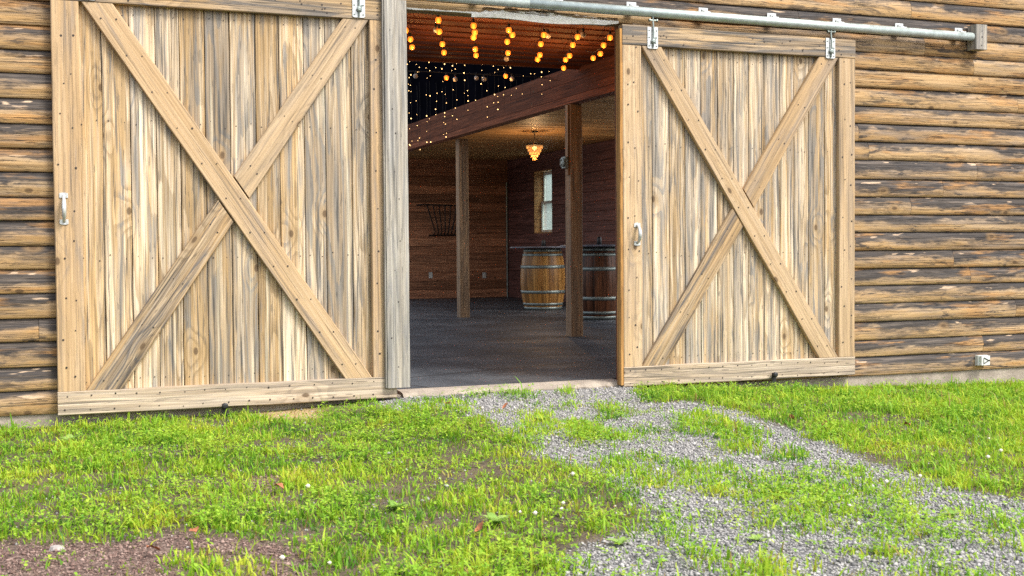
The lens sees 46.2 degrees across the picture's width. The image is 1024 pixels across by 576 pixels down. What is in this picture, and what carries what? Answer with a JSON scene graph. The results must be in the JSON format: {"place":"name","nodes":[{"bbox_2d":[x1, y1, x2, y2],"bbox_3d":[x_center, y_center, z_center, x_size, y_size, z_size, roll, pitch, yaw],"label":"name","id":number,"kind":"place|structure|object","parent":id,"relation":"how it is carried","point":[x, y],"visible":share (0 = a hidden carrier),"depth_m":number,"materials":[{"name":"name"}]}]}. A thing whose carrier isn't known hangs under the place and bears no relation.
{"place":"outdoors","nodes":[
{"label":"outdoors","id":0,"kind":"place"},
{"bbox_2d":[397,297,615,388],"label":"floor","id":1,"kind":"structure","parent":0,"point":[499,340],"depth_m":12.57,"materials":[{"name":"concrete"}]},
{"bbox_2d":[520,248,564,309],"bbox_3d":[0.519,-0.154,20.220,0.756,1.030,0.756,-1,2,-21],"label":"wine barrel","id":2,"kind":"object","parent":1,"relation":"on","point":[543,274],"visible":1,"depth_m":19.91,"materials":[{"name":"brown wood"}]},
{"bbox_2d":[509,246,565,247],"bbox_3d":[0.515,-0.685,20.203,1.120,0.028,1.120,-1,2,-21],"label":"table top","id":3,"kind":"object","parent":2,"relation":"on","point":[539,247],"visible":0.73,"depth_m":19.68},
{"bbox_2d":[583,247,615,319],"bbox_3d":[1.256,-0.075,17.363,0.770,1.040,0.770,-1,2,-21],"label":"wine barrel","id":4,"kind":"object","parent":1,"relation":"on","point":[599,285],"visible":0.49,"depth_m":17.03,"materials":[{"name":"brown wood"}]},
{"bbox_2d":[560,245,614,246],"bbox_3d":[1.252,-0.611,17.346,1.120,0.028,1.120,-1,2,-21],"label":"table top","id":5,"kind":"object","parent":4,"relation":"on","point":[593,245],"visible":0.56,"depth_m":16.81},
{"bbox_2d":[597,237,601,244],"bbox_3d":[1.261,-0.684,17.348,0.072,0.118,0.072,-1,2,-21],"label":"canister","id":6,"kind":"object","parent":5,"relation":"on","point":[599,240],"visible":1,"depth_m":17.32,"materials":[{"name":"black plastic"}]},
{"bbox_2d":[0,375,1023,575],"bbox_3d":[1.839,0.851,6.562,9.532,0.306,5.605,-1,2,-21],"label":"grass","id":7,"kind":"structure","parent":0,"point":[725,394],"depth_m":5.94,"materials":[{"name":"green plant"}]},
{"bbox_2d":[0,378,1023,575],"bbox_3d":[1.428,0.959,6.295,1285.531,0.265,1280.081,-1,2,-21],"label":"ground","id":8,"kind":"structure","parent":0,"point":[556,517],"depth_m":5.22,"materials":[{"name":"soil"}]},
{"bbox_2d":[49,545,64,550],"bbox_3d":[-1.736,0.989,4.568,0.043,0.016,0.051,1,2,29],"label":"stone","id":9,"kind":"object","parent":8,"relation":"on","point":[57,547],"visible":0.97,"depth_m":4.56,"materials":[{"name":"white stone"}]},
{"bbox_2d":[60,434,81,440],"bbox_3d":[-2.611,0.890,7.099,0.126,0.040,0.153,1,2,42],"label":"weed","id":10,"kind":"object","parent":8,"relation":"on","point":[71,436],"visible":0.72,"depth_m":7.11,"materials":[{"name":"green plant"}]},
{"bbox_2d":[189,526,198,531],"bbox_3d":[-1.240,0.941,4.678,0.038,0.020,0.040,0,2,15],"label":"dead leaf","id":11,"kind":"object","parent":8,"relation":"on","point":[195,529],"visible":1,"depth_m":4.68,"materials":[{"name":"orange plant"}]},
{"bbox_2d":[222,403,227,416],"bbox_3d":[-1.907,0.853,7.977,0.040,0.180,0.037,-1,2,-21],"label":"door guide","id":12,"kind":"object","parent":8,"relation":"on","point":[224,406],"depth_m":7.98,"materials":[{"name":"black metal"}]},
{"bbox_2d":[389,500,407,509],"bbox_3d":[-0.500,0.946,5.204,0.097,0.034,0.118,-1,2,-21],"label":"weed","id":13,"kind":"object","parent":8,"relation":"on","point":[393,505],"visible":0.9,"depth_m":5.20,"materials":[{"name":"green plant"}]},
{"bbox_2d":[475,521,483,531],"bbox_3d":[-0.128,0.939,4.729,0.035,0.046,0.032,0,2,26],"label":"dead leaf","id":14,"kind":"object","parent":8,"relation":"on","point":[479,526],"visible":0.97,"depth_m":4.73,"materials":[{"name":"orange plant"}]},
{"bbox_2d":[482,512,509,524],"bbox_3d":[-0.068,0.943,4.887,0.114,0.045,0.145,0,2,4],"label":"weed","id":15,"kind":"object","parent":8,"relation":"on","point":[494,518],"visible":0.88,"depth_m":4.90,"materials":[{"name":"green plant"}]},
{"bbox_2d":[0,0,1023,428],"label":"barn","id":16,"kind":"structure","parent":8,"relation":"on","point":[938,210],"depth_m":10.29,"materials":[{"name":"brown wood"}]},
{"bbox_2d":[407,28,414,49],"bbox_3d":[-0.922,-2.280,10.735,0.076,0.179,1.336,-1,2,-3],"label":"string light","id":17,"kind":"object","parent":16,"relation":"hanging from","point":[411,46],"visible":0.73,"depth_m":10.82,"materials":[{"name":"yellow glass"}]},
{"bbox_2d":[417,204,455,235],"bbox_3d":[-1.457,-1.422,25.082,1.061,0.664,0.240,-1,2,-21],"label":"hay rack","id":18,"kind":"object","parent":16,"relation":"attached to","point":[441,234],"visible":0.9,"depth_m":25.01,"materials":[{"name":"metal"}]},
{"bbox_2d":[433,15,446,54],"bbox_3d":[-0.648,-2.281,10.704,0.087,0.179,2.187,0,2,-2],"label":"string light","id":19,"kind":"object","parent":16,"relation":"hanging from","point":[437,29],"visible":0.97,"depth_m":10.35,"materials":[{"name":"yellow glass"}]},
{"bbox_2d":[470,17,478,57],"bbox_3d":[-0.338,-2.290,10.923,0.080,0.179,2.108,0,2,-2],"label":"string light","id":20,"kind":"object","parent":16,"relation":"hanging from","point":[473,36],"visible":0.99,"depth_m":10.58,"materials":[{"name":"yellow glass"}]},
{"bbox_2d":[408,61,549,145],"bbox_3d":[-0.685,-2.203,14.356,2.040,1.212,1.269,-1,2,-21],"label":"fairy light curtain","id":21,"kind":"object","parent":16,"relation":"hanging from","point":[467,90],"visible":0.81,"depth_m":14.04,"materials":[{"name":"yellow"}]},
{"bbox_2d":[407,71,558,81],"bbox_3d":[-0.489,-2.399,13.554,2.231,0.149,0.051,-1,2,-21],"label":"string light","id":22,"kind":"object","parent":16,"relation":"hanging from","point":[446,77],"visible":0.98,"depth_m":13.58,"materials":[{"name":"yellow rubber"}]},
{"bbox_2d":[500,20,514,61],"bbox_3d":[-0.036,-2.299,11.147,0.092,0.179,2.127,0,2,-2],"label":"string light","id":23,"kind":"object","parent":16,"relation":"hanging from","point":[509,30],"visible":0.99,"depth_m":10.82,"materials":[{"name":"yellow glass"}]},
{"bbox_2d":[526,131,542,159],"bbox_3d":[0.364,-2.300,19.394,0.278,0.466,0.276,-1,2,-21],"label":"chandelier","id":24,"kind":"object","parent":16,"relation":"hanging from","point":[534,145],"visible":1,"depth_m":19.35,"materials":[{"name":"glass"}]},
{"bbox_2d":[532,28,550,61],"bbox_3d":[0.272,-2.306,11.289,0.095,0.179,1.923,-1,2,-3],"label":"string light","id":25,"kind":"object","parent":16,"relation":"hanging from","point":[544,34],"visible":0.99,"depth_m":10.96,"materials":[{"name":"yellow glass"}]},
{"bbox_2d":[534,169,552,233],"bbox_3d":[0.727,-1.722,23.972,0.234,1.253,0.940,-1,2,-21],"label":"window","id":26,"kind":"structure","parent":16,"relation":"in","point":[540,201],"depth_m":24.37,"materials":[{"name":"brown wood"}]},
{"bbox_2d":[560,156,567,167],"bbox_3d":[0.588,-1.442,13.776,0.077,0.130,0.110,-1,2,-21],"label":"junction box","id":27,"kind":"object","parent":16,"relation":"attached to","point":[563,162],"visible":1,"depth_m":13.74,"materials":[{"name":"metal"}]},
{"bbox_2d":[556,25,585,70],"bbox_3d":[0.557,-2.317,11.575,0.102,0.179,2.400,-1,2,-3],"label":"string light","id":28,"kind":"object","parent":16,"relation":"hanging from","point":[573,44],"visible":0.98,"depth_m":11.03,"materials":[{"name":"yellow glass"}]},
{"bbox_2d":[585,27,612,60],"bbox_3d":[0.848,-2.313,11.380,0.078,0.179,1.775,-1,2,-4],"label":"string light","id":29,"kind":"object","parent":16,"relation":"hanging from","point":[603,44],"visible":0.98,"depth_m":11.21,"materials":[{"name":"yellow glass"}]},
{"bbox_2d":[426,0,986,51],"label":"door track","id":30,"kind":"structure","parent":16,"relation":"attached to","point":[975,36],"depth_m":9.36,"materials":[{"name":"metal"}]},
{"bbox_2d":[50,0,409,415],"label":"sliding door","id":31,"kind":"structure","parent":30,"relation":"hanging from","point":[317,113],"depth_m":8.02,"materials":[{"name":"brown wood"}]},
{"bbox_2d":[616,17,854,386],"bbox_3d":[1.810,-0.682,9.427,2.138,2.830,0.140,-1,2,-21],"label":"sliding door","id":32,"kind":"structure","parent":30,"relation":"hanging from","point":[735,176],"depth_m":9.43,"materials":[{"name":"brown wood"}]},
{"bbox_2d":[975,355,989,365],"bbox_3d":[4.073,0.625,10.375,0.112,0.086,0.070,-1,2,-21],"label":"outlet box","id":33,"kind":"object","parent":16,"relation":"attached to","point":[982,360],"visible":1,"depth_m":10.36,"materials":[{"name":"white plastic"}]},
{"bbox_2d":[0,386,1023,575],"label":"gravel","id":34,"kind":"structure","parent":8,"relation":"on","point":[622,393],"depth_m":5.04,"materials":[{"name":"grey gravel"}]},
{"bbox_2d":[606,537,630,544],"bbox_3d":[0.406,0.961,4.555,0.092,0.029,0.083,-2,2,-39],"label":"weed","id":35,"kind":"object","parent":8,"relation":"on","point":[621,540],"visible":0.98,"depth_m":4.56,"materials":[{"name":"green plant"}]},
{"bbox_2d":[746,534,767,539],"bbox_3d":[0.923,0.949,4.556,0.077,0.017,0.084,-1,2,-21],"label":"weed","id":36,"kind":"object","parent":8,"relation":"on","point":[755,537],"visible":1,"depth_m":4.56,"materials":[{"name":"green plant"}]},
{"bbox_2d":[772,372,777,388],"bbox_3d":[2.090,0.757,9.536,0.040,0.180,0.037,-1,2,-21],"label":"door guide","id":37,"kind":"object","parent":8,"relation":"on","point":[774,375],"depth_m":9.54,"materials":[{"name":"black metal"}]},
{"bbox_2d":[943,507,964,515],"bbox_3d":[1.820,0.931,4.971,0.091,0.025,0.097,-1,2,-21],"label":"weed","id":38,"kind":"object","parent":8,"relation":"on","point":[954,512],"visible":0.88,"depth_m":4.98,"materials":[{"name":"green plant"}]},
{"bbox_2d":[547,174,551,229],"label":"sky","id":39,"kind":"structure","parent":0,"point":[549,177],"materials":[{"name":"white"}]}
]}

